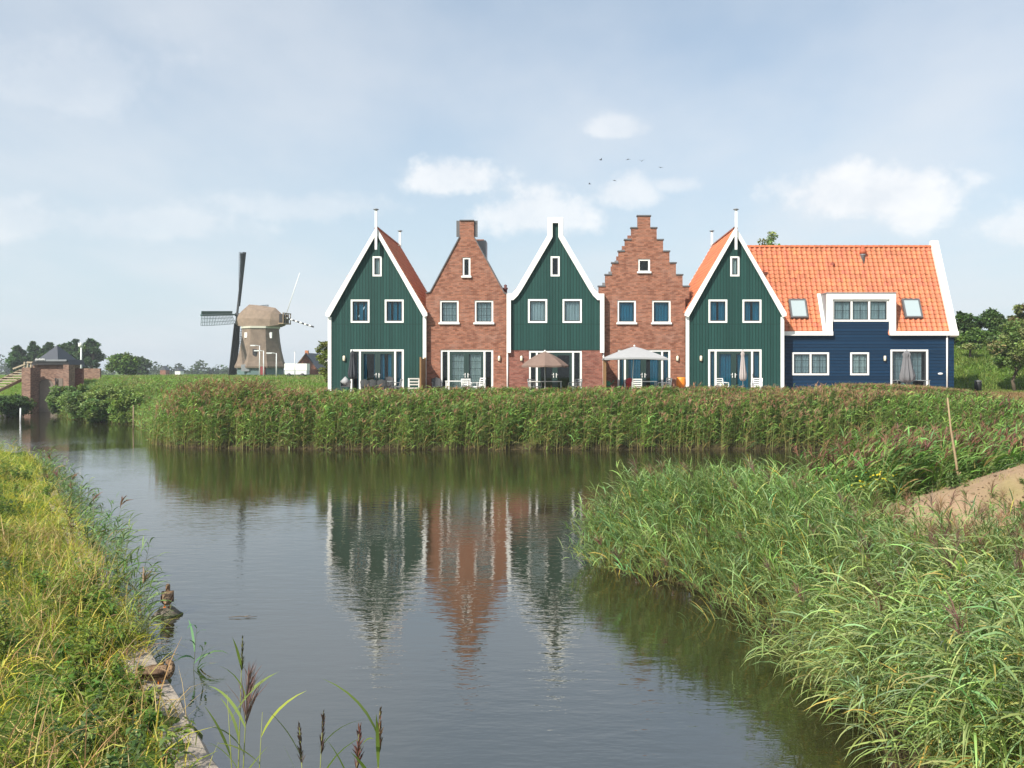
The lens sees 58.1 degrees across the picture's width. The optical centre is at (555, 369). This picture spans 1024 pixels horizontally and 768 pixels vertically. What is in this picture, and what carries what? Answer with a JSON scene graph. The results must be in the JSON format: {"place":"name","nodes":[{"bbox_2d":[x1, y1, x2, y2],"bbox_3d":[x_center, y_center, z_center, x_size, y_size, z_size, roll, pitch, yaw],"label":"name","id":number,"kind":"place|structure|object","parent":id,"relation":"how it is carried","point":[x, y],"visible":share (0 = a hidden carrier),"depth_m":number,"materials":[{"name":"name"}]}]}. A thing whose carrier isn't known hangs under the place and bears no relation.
{"place":"outdoors","nodes":[
{"label":"outdoors","id":0,"kind":"place"},
{"bbox_2d":[0,374,327,394],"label":"meadow grass","id":1,"kind":"structure","parent":0,"point":[312,381],"depth_m":96.06,"materials":[{"name":"green plant"}]},
{"bbox_2d":[325,208,428,392],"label":"timber house","id":2,"kind":"structure","parent":0,"point":[383,336],"depth_m":53.00,"materials":[{"name":"wood"}]},
{"bbox_2d":[351,300,369,322],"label":"window","id":3,"kind":"structure","parent":2,"relation":"in","point":[353,302],"depth_m":53.02,"materials":[{"name":"white paint"}]},
{"bbox_2d":[350,349,403,391],"bbox_3d":[-10.254,0.084,53.081,3.069,2.491,0.287,0,0,0],"label":"patio door","id":4,"kind":"structure","parent":2,"relation":"in","point":[395,356],"depth_m":52.99,"materials":[{"name":"white paint"}]},
{"bbox_2d":[373,256,381,275],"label":"window","id":5,"kind":"structure","parent":2,"relation":"in","point":[377,260],"depth_m":53.02,"materials":[{"name":"white paint"}]},
{"bbox_2d":[385,300,403,322],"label":"window","id":6,"kind":"structure","parent":2,"relation":"in","point":[387,302],"depth_m":53.02,"materials":[{"name":"white paint"}]},
{"bbox_2d":[426,220,507,391],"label":"brick house","id":7,"kind":"structure","parent":0,"point":[466,317],"depth_m":53.25,"materials":[{"name":"red brick"}]},
{"bbox_2d":[438,300,459,323],"bbox_3d":[-6.136,-3.316,53.336,1.212,1.387,0.402,0,0,0],"label":"window","id":8,"kind":"structure","parent":7,"relation":"in","point":[449,309],"depth_m":53.45,"materials":[{"name":"white paint"}]},
{"bbox_2d":[461,257,470,277],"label":"window","id":9,"kind":"structure","parent":7,"relation":"in","point":[464,258],"depth_m":53.29,"materials":[{"name":"white paint"}]},
{"bbox_2d":[440,350,492,390],"bbox_3d":[-5.116,0.089,53.406,3.060,2.482,0.287,0,0,0],"label":"patio door","id":10,"kind":"structure","parent":7,"relation":"in","point":[458,361],"depth_m":53.34,"materials":[{"name":"white paint"}]},
{"bbox_2d":[473,300,493,323],"bbox_3d":[-4.127,-3.316,53.337,1.203,1.387,0.403,0,0,0],"label":"window","id":11,"kind":"structure","parent":7,"relation":"in","point":[483,308],"depth_m":53.34,"materials":[{"name":"white paint"}]},
{"bbox_2d":[0,412,936,767],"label":"water","id":12,"kind":"structure","parent":0,"point":[452,608],"depth_m":14.85,"materials":[{"name":"black liquid"}]},
{"bbox_2d":[0,438,227,670],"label":"quayside reeds","id":13,"kind":"object","parent":12,"relation":"in","point":[80,501],"visible":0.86,"depth_m":18.78,"materials":[{"name":"green plant"}]},
{"bbox_2d":[151,606,182,618],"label":"mooring block","id":14,"kind":"structure","parent":12,"relation":"in","point":[176,612],"depth_m":14.88,"materials":[{"name":"stone"}]},
{"bbox_2d":[160,584,173,607],"bbox_3d":[-6.329,3.707,15.008,0.200,0.358,0.537,0,0,-19],"label":"duck","id":15,"kind":"object","parent":14,"relation":"on","point":[169,595],"visible":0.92,"depth_m":14.96},
{"bbox_2d":[208,661,268,767],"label":"reed stalk","id":16,"kind":"object","parent":12,"relation":"in","point":[249,689],"visible":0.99,"depth_m":5.50,"materials":[{"name":"green plant"}]},
{"bbox_2d":[205,673,275,767],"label":"reed stalk","id":17,"kind":"object","parent":12,"relation":"in","point":[222,736],"visible":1,"depth_m":5.40,"materials":[{"name":"green plant"}]},
{"bbox_2d":[221,635,272,767],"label":"reed stalk","id":18,"kind":"object","parent":12,"relation":"in","point":[241,660],"visible":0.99,"depth_m":5.60,"materials":[{"name":"green plant"}]},
{"bbox_2d":[219,692,302,767],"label":"reed stalk","id":19,"kind":"object","parent":12,"relation":"in","point":[277,711],"visible":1,"depth_m":5.30,"materials":[{"name":"green plant"}]},
{"bbox_2d":[273,715,304,767],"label":"reed stalk","id":20,"kind":"object","parent":12,"relation":"in","point":[300,751],"visible":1,"depth_m":4.59,"materials":[{"name":"green plant"}]},
{"bbox_2d":[318,710,361,767],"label":"reed stalk","id":21,"kind":"object","parent":12,"relation":"in","point":[322,742],"visible":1,"depth_m":4.60,"materials":[{"name":"green plant"}]},
{"bbox_2d":[327,723,372,767],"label":"reed stalk","id":22,"kind":"object","parent":12,"relation":"in","point":[357,751],"visible":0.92,"depth_m":4.50,"materials":[{"name":"brown plant"}]},
{"bbox_2d":[324,679,383,767],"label":"reed stalk","id":23,"kind":"object","parent":12,"relation":"in","point":[378,730],"visible":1,"depth_m":4.49,"materials":[{"name":"green plant"}]},
{"bbox_2d":[0,353,1023,767],"bbox_3d":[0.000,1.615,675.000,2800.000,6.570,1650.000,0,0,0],"label":"ground","id":24,"kind":"structure","parent":0,"point":[1012,483],"depth_m":17.43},
{"bbox_2d":[0,370,21,391],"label":"timber stairs","id":25,"kind":"structure","parent":24,"relation":"on","point":[7,386],"depth_m":86.73,"materials":[{"name":"brown wood"}]},
{"bbox_2d":[5,345,30,372],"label":"poplar tree","id":26,"kind":"object","parent":24,"relation":"on","point":[17,356],"visible":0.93,"depth_m":184.14,"materials":[{"name":"green plant"}]},
{"bbox_2d":[0,393,36,416],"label":"shore bush","id":27,"kind":"object","parent":24,"relation":"on","point":[11,405],"visible":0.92,"depth_m":77.61,"materials":[{"name":"green plant"}]},
{"bbox_2d":[25,341,40,367],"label":"poplar tree","id":28,"kind":"object","parent":24,"relation":"on","point":[33,348],"visible":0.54,"depth_m":189.06,"materials":[{"name":"green plant"}]},
{"bbox_2d":[37,342,54,358],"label":"poplar tree","id":29,"kind":"object","parent":24,"relation":"on","point":[46,348],"visible":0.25,"depth_m":185.34,"materials":[{"name":"green plant"}]},
{"bbox_2d":[30,358,85,377],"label":"pump house","id":30,"kind":"structure","parent":24,"relation":"on","point":[52,368],"depth_m":88.00,"materials":[{"name":"brown brick"}]},
{"bbox_2d":[29,345,84,367],"bbox_3d":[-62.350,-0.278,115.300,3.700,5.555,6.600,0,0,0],"label":"roof","id":31,"kind":"structure","parent":30,"relation":"attached to","point":[57,352],"depth_m":114.36,"materials":[{"name":"grey"}]},
{"bbox_2d":[45,385,75,414],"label":"shore bush","id":32,"kind":"object","parent":24,"relation":"on","point":[51,399],"visible":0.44,"depth_m":79.37,"materials":[{"name":"green plant"}]},
{"bbox_2d":[22,365,100,412],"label":"sluice wall","id":33,"kind":"structure","parent":24,"relation":"on","point":[35,385],"depth_m":86.90,"materials":[{"name":"brown brick"}]},
{"bbox_2d":[50,502,73,541],"bbox_3d":[-10.419,3.243,19.435,0.544,0.962,0.416,0,0,25],"label":"dock plant","id":34,"kind":"object","parent":24,"relation":"on","point":[71,530],"visible":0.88,"depth_m":19.42,"materials":[{"name":"green plant"}]},
{"bbox_2d":[64,338,79,359],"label":"poplar tree","id":35,"kind":"object","parent":24,"relation":"on","point":[71,349],"visible":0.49,"depth_m":187.35,"materials":[{"name":"green plant"}]},
{"bbox_2d":[55,383,91,418],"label":"shore bush","id":36,"kind":"object","parent":24,"relation":"on","point":[70,402],"visible":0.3,"depth_m":72.75,"materials":[{"name":"green plant"}]},
{"bbox_2d":[0,441,180,659],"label":"edge grass","id":37,"kind":"structure","parent":24,"relation":"on","point":[105,569],"depth_m":16.78,"materials":[{"name":"green plant"}]},
{"bbox_2d":[75,338,106,367],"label":"poplar tree","id":38,"kind":"object","parent":24,"relation":"on","point":[92,355],"visible":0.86,"depth_m":179.01,"materials":[{"name":"green plant"}]},
{"bbox_2d":[76,397,112,422],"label":"shore bush","id":39,"kind":"object","parent":24,"relation":"on","point":[92,410],"visible":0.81,"depth_m":69.19,"materials":[{"name":"green plant"}]},
{"bbox_2d":[0,459,198,767],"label":"bank weeds","id":40,"kind":"object","parent":24,"relation":"on","point":[114,762],"visible":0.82,"depth_m":9.00,"materials":[{"name":"green plant"}]},
{"bbox_2d":[82,385,127,401],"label":"shore bush","id":41,"kind":"object","parent":24,"relation":"on","point":[102,392],"visible":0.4,"depth_m":71.29,"materials":[{"name":"green plant"}]},
{"bbox_2d":[0,414,218,767],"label":"quay wall","id":42,"kind":"structure","parent":24,"relation":"on","point":[200,750],"depth_m":10.20,"materials":[{"name":"concrete"}]},
{"bbox_2d":[134,659,174,684],"bbox_3d":[-4.750,3.588,10.890,0.469,0.286,0.200,0,0,-11],"label":"duck","id":43,"kind":"object","parent":42,"relation":"on","point":[158,674],"visible":0.68,"depth_m":10.85},
{"bbox_2d":[0,412,220,767],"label":"bank grass","id":44,"kind":"structure","parent":24,"relation":"on","point":[30,488],"depth_m":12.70,"materials":[{"name":"green plant"}]},
{"bbox_2d":[31,569,195,763],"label":"quay weeds","id":45,"kind":"object","parent":24,"relation":"on","point":[72,676],"visible":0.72,"depth_m":10.66,"materials":[{"name":"green plant"}]},
{"bbox_2d":[56,375,171,423],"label":"shore growth","id":46,"kind":"object","parent":24,"relation":"on","point":[101,383],"visible":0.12,"depth_m":73.74,"materials":[{"name":"green plant"}]},
{"bbox_2d":[104,352,142,374],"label":"round tree","id":47,"kind":"object","parent":24,"relation":"on","point":[125,363],"visible":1,"depth_m":148.58,"materials":[{"name":"green plant"}]},
{"bbox_2d":[106,388,145,423],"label":"shore bush","id":48,"kind":"object","parent":24,"relation":"on","point":[125,397],"visible":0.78,"depth_m":67.36,"materials":[{"name":"green plant"}]},
{"bbox_2d":[0,354,284,374],"bbox_3d":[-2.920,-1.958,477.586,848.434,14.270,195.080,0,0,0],"label":"wood","id":49,"kind":"object","parent":24,"relation":"on","point":[155,371],"visible":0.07,"depth_m":420.93,"materials":[{"name":"green plant"}]},
{"bbox_2d":[137,356,153,374],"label":"dense tree","id":50,"kind":"object","parent":24,"relation":"on","point":[145,365],"visible":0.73,"depth_m":229.14,"materials":[{"name":"green plant"}]},
{"bbox_2d":[119,591,177,659],"bbox_3d":[-5.607,3.618,12.678,0.797,1.207,0.876,0,0,-22],"label":"mugwort","id":51,"kind":"object","parent":24,"relation":"on","point":[146,625],"visible":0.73,"depth_m":12.64,"materials":[{"name":"green plant"}]},
{"bbox_2d":[103,375,279,445],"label":"reed bank","id":52,"kind":"structure","parent":24,"relation":"on","point":[143,411],"depth_m":63.03,"materials":[{"name":"green plant"}]},
{"bbox_2d":[200,252,313,374],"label":"windmill","id":53,"kind":"object","parent":24,"relation":"on","point":[260,325],"visible":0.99,"depth_m":138.02,"materials":[{"name":"brown wood"}]},
{"bbox_2d":[284,364,309,375],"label":"white trailer","id":54,"kind":"object","parent":24,"relation":"on","point":[302,369],"visible":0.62,"depth_m":123.22,"materials":[{"name":"paint"}]},
{"bbox_2d":[295,350,325,374],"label":"brick cottage","id":55,"kind":"structure","parent":24,"relation":"on","point":[310,359],"depth_m":150.00,"materials":[{"name":"brick"}]},
{"bbox_2d":[315,341,327,388],"bbox_3d":[-14.523,-0.232,59.934,2.219,3.666,2.215,0,0,-19],"label":"willow bush","id":56,"kind":"object","parent":24,"relation":"on","point":[322,349],"visible":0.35,"depth_m":59.67,"materials":[{"name":"green plant"}]},
{"bbox_2d":[148,375,981,449],"bbox_3d":[-0.493,2.285,47.616,43.390,4.132,6.037,0,0,0],"label":"reed belt","id":57,"kind":"object","parent":24,"relation":"on","point":[841,404],"visible":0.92,"depth_m":46.71,"materials":[{"name":"green plant"}]},
{"bbox_2d":[757,231,779,244],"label":"birch tree","id":58,"kind":"object","parent":24,"relation":"on","point":[770,240],"visible":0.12,"depth_m":68.26,"materials":[{"name":"green plant"}]},
{"bbox_2d":[558,446,1023,691],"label":"reed bed","id":59,"kind":"object","parent":24,"relation":"on","point":[766,508],"visible":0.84,"depth_m":15.69,"materials":[{"name":"green plant"}]},
{"bbox_2d":[836,471,896,514],"bbox_3d":[6.572,2.584,19.377,1.403,0.951,1.044,0,0,0],"label":"flowering weed","id":60,"kind":"object","parent":24,"relation":"on","point":[883,486],"visible":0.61,"depth_m":19.20,"materials":[{"name":"green plant"}]},
{"bbox_2d":[736,487,1023,767],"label":"reed bed","id":61,"kind":"object","parent":24,"relation":"on","point":[968,640],"visible":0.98,"depth_m":8.90,"materials":[{"name":"green plant"}]},
{"bbox_2d":[781,411,1023,520],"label":"reed belt","id":62,"kind":"object","parent":24,"relation":"on","point":[906,461],"visible":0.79,"depth_m":21.55,"materials":[{"name":"green plant"}]},
{"bbox_2d":[839,479,1023,626],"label":"plumed reeds","id":63,"kind":"object","parent":24,"relation":"on","point":[969,528],"visible":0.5,"depth_m":12.72,"materials":[{"name":"green plant"}]},
{"bbox_2d":[864,387,1023,446],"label":"reed fringe","id":64,"kind":"object","parent":24,"relation":"on","point":[984,407],"visible":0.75,"depth_m":42.81,"materials":[{"name":"green plant"}]},
{"bbox_2d":[875,464,1023,533],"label":"clods","id":65,"kind":"object","parent":24,"relation":"on","point":[962,492],"visible":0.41,"depth_m":17.67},
{"bbox_2d":[945,470,961,487],"bbox_3d":[7.878,2.166,18.232,0.400,0.365,0.282,0,0,-25],"label":"seedling","id":66,"kind":"object","parent":24,"relation":"on","point":[952,481],"visible":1,"depth_m":18.22,"materials":[{"name":"green plant"}]},
{"bbox_2d":[947,398,960,477],"bbox_3d":[8.239,1.513,19.007,0.282,1.866,0.060,0,0,4],"label":"leaning stake","id":67,"kind":"object","parent":24,"relation":"on","point":[955,457],"visible":0.77,"depth_m":19.00,"materials":[{"name":"brown wood"}]},
{"bbox_2d":[900,460,1023,505],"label":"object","id":68,"kind":"object","parent":24,"relation":"on","point":[964,484],"visible":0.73,"depth_m":18.02,"materials":[{"name":"green plant"}]},
{"bbox_2d":[954,311,974,343],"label":"dike tree","id":69,"kind":"object","parent":24,"relation":"on","point":[964,323],"visible":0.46,"depth_m":74.41,"materials":[{"name":"green plant"}]},
{"bbox_2d":[958,343,983,357],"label":"young willow","id":70,"kind":"object","parent":24,"relation":"on","point":[970,346],"visible":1,"depth_m":68.52,"materials":[{"name":"green plant"}]},
{"bbox_2d":[955,327,998,345],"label":"dike tree","id":71,"kind":"object","parent":24,"relation":"on","point":[976,335],"visible":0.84,"depth_m":72.29,"materials":[{"name":"green plant"}]},
{"bbox_2d":[965,307,1006,332],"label":"dike tree","id":72,"kind":"object","parent":24,"relation":"on","point":[990,319],"visible":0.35,"depth_m":78.29,"materials":[{"name":"green plant"}]},
{"bbox_2d":[954,343,1023,389],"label":"dike grass","id":73,"kind":"structure","parent":24,"relation":"on","point":[967,377],"depth_m":65.39,"materials":[{"name":"green plant"}]},
{"bbox_2d":[960,383,1023,393],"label":"lawn grass","id":74,"kind":"structure","parent":24,"relation":"on","point":[1007,390],"depth_m":60.35,"materials":[{"name":"green plant"}]},
{"bbox_2d":[991,319,1014,340],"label":"dike tree","id":75,"kind":"object","parent":24,"relation":"on","point":[997,330],"visible":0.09,"depth_m":75.00,"materials":[{"name":"green plant"}]},
{"bbox_2d":[985,318,1023,390],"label":"willow tree","id":76,"kind":"object","parent":24,"relation":"on","point":[1007,349],"visible":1,"depth_m":59.65,"materials":[{"name":"green plant"}]},
{"bbox_2d":[1004,303,1023,325],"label":"dike tree","id":77,"kind":"object","parent":24,"relation":"on","point":[1018,309],"visible":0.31,"depth_m":73.14,"materials":[{"name":"green plant"}]},
{"bbox_2d":[0,0,1023,370],"label":"sky","id":78,"kind":"structure","parent":0,"point":[146,146],"materials":[{"name":"blue"}]},
{"bbox_2d":[507,218,603,391],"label":"timber house","id":79,"kind":"structure","parent":0,"point":[555,302],"depth_m":53.00,"materials":[{"name":"green wood"}]},
{"bbox_2d":[528,299,546,322],"bbox_3d":[-1.014,-3.374,53.091,1.106,1.364,0.243,0,0,0],"label":"window","id":80,"kind":"structure","parent":79,"relation":"in","point":[537,308],"depth_m":53.14,"materials":[{"name":"white paint"}]},
{"bbox_2d":[551,256,559,275],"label":"window","id":81,"kind":"structure","parent":79,"relation":"in","point":[552,257],"depth_m":52.97,"materials":[{"name":"white paint"}]},
{"bbox_2d":[529,351,581,391],"bbox_3d":[0.007,0.119,53.104,3.056,2.422,0.152,0,0,0],"label":"patio door","id":82,"kind":"structure","parent":79,"relation":"in","point":[571,354],"depth_m":53.08,"materials":[{"name":"white paint"}]},
{"bbox_2d":[563,299,581,322],"bbox_3d":[0.977,-3.374,53.092,1.106,1.364,0.243,0,0,0],"label":"window","id":83,"kind":"structure","parent":79,"relation":"in","point":[572,308],"depth_m":53.12,"materials":[{"name":"white paint"}]},
{"bbox_2d":[597,215,689,390],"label":"brick house","id":84,"kind":"structure","parent":0,"point":[643,289],"depth_m":53.25,"materials":[{"name":"red brick"}]},
{"bbox_2d":[616,300,636,323],"bbox_3d":[4.134,-3.316,53.336,1.198,1.387,0.402,0,0,0],"label":"window","id":85,"kind":"structure","parent":84,"relation":"in","point":[626,309],"depth_m":53.45,"materials":[{"name":"white paint"}]},
{"bbox_2d":[637,259,650,272],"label":"window","id":86,"kind":"structure","parent":84,"relation":"in","point":[639,260],"depth_m":53.29,"materials":[{"name":"white paint"}]},
{"bbox_2d":[618,350,669,389],"bbox_3d":[5.139,0.089,53.406,3.060,2.482,0.287,0,0,0],"label":"patio door","id":87,"kind":"structure","parent":84,"relation":"in","point":[659,370],"depth_m":53.36,"materials":[{"name":"white paint"}]},
{"bbox_2d":[651,300,671,323],"bbox_3d":[6.143,-3.316,53.337,1.198,1.387,0.403,0,0,0],"label":"window","id":88,"kind":"structure","parent":84,"relation":"in","point":[661,309],"depth_m":53.45,"materials":[{"name":"white paint"}]},
{"bbox_2d":[676,377,685,387],"bbox_3d":[7.113,0.906,52.050,0.580,0.953,0.551,0,0,0],"label":"orange chair","id":89,"kind":"object","parent":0,"point":[680,382],"visible":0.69,"depth_m":51.84,"materials":[{"name":"plastic"}]},
{"bbox_2d":[683,208,786,392],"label":"timber house","id":90,"kind":"structure","parent":0,"point":[728,283],"depth_m":53.00,"materials":[{"name":"wood"}]},
{"bbox_2d":[708,300,726,322],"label":"window","id":91,"kind":"structure","parent":90,"relation":"in","point":[711,303],"depth_m":53.05,"materials":[{"name":"white paint"}]},
{"bbox_2d":[730,256,738,275],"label":"window","id":92,"kind":"structure","parent":90,"relation":"in","point":[734,260],"depth_m":53.02,"materials":[{"name":"white paint"}]},
{"bbox_2d":[708,349,761,392],"bbox_3d":[10.347,0.084,53.081,3.069,2.491,0.287,0,0,0],"label":"patio door","id":93,"kind":"structure","parent":90,"relation":"in","point":[721,362],"depth_m":53.02,"materials":[{"name":"white paint"}]},
{"bbox_2d":[742,300,760,322],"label":"window","id":94,"kind":"structure","parent":90,"relation":"in","point":[745,303],"depth_m":53.14,"materials":[{"name":"white paint"}]},
{"bbox_2d":[849,389,1023,429],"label":"dry field grass","id":95,"kind":"structure","parent":0,"point":[1016,395],"depth_m":54.23,"materials":[{"name":"brown plant"}]},
{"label":"terrace","id":96,"kind":"structure","parent":0,"visible":0},
{"bbox_2d":[348,350,357,390],"bbox_3d":[-11.350,0.130,51.605,0.552,2.500,0.564,0,0,0],"label":"closed parasol","id":97,"kind":"object","parent":96,"relation":"on","point":[352,372],"visible":0.9,"depth_m":51.48,"materials":[{"name":"grey fabric"}]},
{"bbox_2d":[420,357,425,391],"bbox_3d":[-7.489,0.340,52.025,0.090,2.080,1.840,0,0,0],"label":"privacy fence","id":98,"kind":"object","parent":96,"relation":"on","point":[423,372],"visible":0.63,"depth_m":52.18,"materials":[{"name":"brown wood"}]},
{"bbox_2d":[431,377,442,389],"bbox_3d":[-6.666,0.906,51.741,0.580,0.952,0.586,0,0,-17],"label":"garden chair","id":99,"kind":"object","parent":96,"relation":"on","point":[435,381],"visible":0.74,"depth_m":51.95,"materials":[{"name":"grey wicker"}]},
{"bbox_2d":[522,350,567,366],"bbox_3d":[-0.568,0.145,51.000,2.417,2.470,2.417,0,0,22],"label":"open parasol","id":100,"kind":"object","parent":96,"relation":"on","point":[544,359],"visible":0.88,"depth_m":50.25,"materials":[{"name":"fabric"}]},
{"bbox_2d":[602,345,668,383],"bbox_3d":[4.373,0.005,50.800,3.440,2.750,2.752,0,0,0],"label":"open parasol","id":101,"kind":"object","parent":96,"relation":"on","point":[634,353],"visible":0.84,"depth_m":49.75,"materials":[{"name":"fabric"}]},
{"bbox_2d":[739,349,746,387],"bbox_3d":[10.563,0.115,51.800,0.500,2.530,0.500,0,0,0],"label":"closed parasol","id":102,"kind":"object","parent":96,"relation":"on","point":[742,375],"visible":0.81,"depth_m":51.72,"materials":[{"name":"white fabric"}]},
{"bbox_2d":[747,241,958,389],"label":"blue house","id":103,"kind":"structure","parent":96,"relation":"on","point":[863,314],"depth_m":54.16,"materials":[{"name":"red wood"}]},
{"bbox_2d":[792,352,828,374],"bbox_3d":[14.956,-0.340,53.991,2.165,1.336,0.243,0,0,0],"label":"window","id":104,"kind":"structure","parent":103,"relation":"in","point":[803,363],"depth_m":54.03,"materials":[{"name":"white paint"}]},
{"bbox_2d":[850,352,868,374],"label":"window","id":105,"kind":"structure","parent":103,"relation":"in","point":[859,361],"depth_m":53.92,"materials":[{"name":"white paint"}]},
{"bbox_2d":[833,300,888,321],"bbox_3d":[17.874,-3.457,53.992,3.314,1.289,0.244,0,0,0],"label":"window","id":106,"kind":"structure","parent":103,"relation":"in","point":[843,310],"depth_m":54.03,"materials":[{"name":"white paint"}]},
{"bbox_2d":[890,350,927,385],"bbox_3d":[20.740,0.079,54.062,2.203,2.502,0.383,0,0,0],"label":"patio door","id":107,"kind":"structure","parent":103,"relation":"in","point":[896,357],"depth_m":53.95,"materials":[{"name":"white paint"}]},
{"bbox_2d":[899,349,915,383],"bbox_3d":[19.916,0.120,51.997,0.896,2.520,0.906,0,0,0],"label":"closed parasol","id":108,"kind":"object","parent":96,"relation":"on","point":[907,373],"visible":0.81,"depth_m":51.81,"materials":[{"name":"grey fabric"}]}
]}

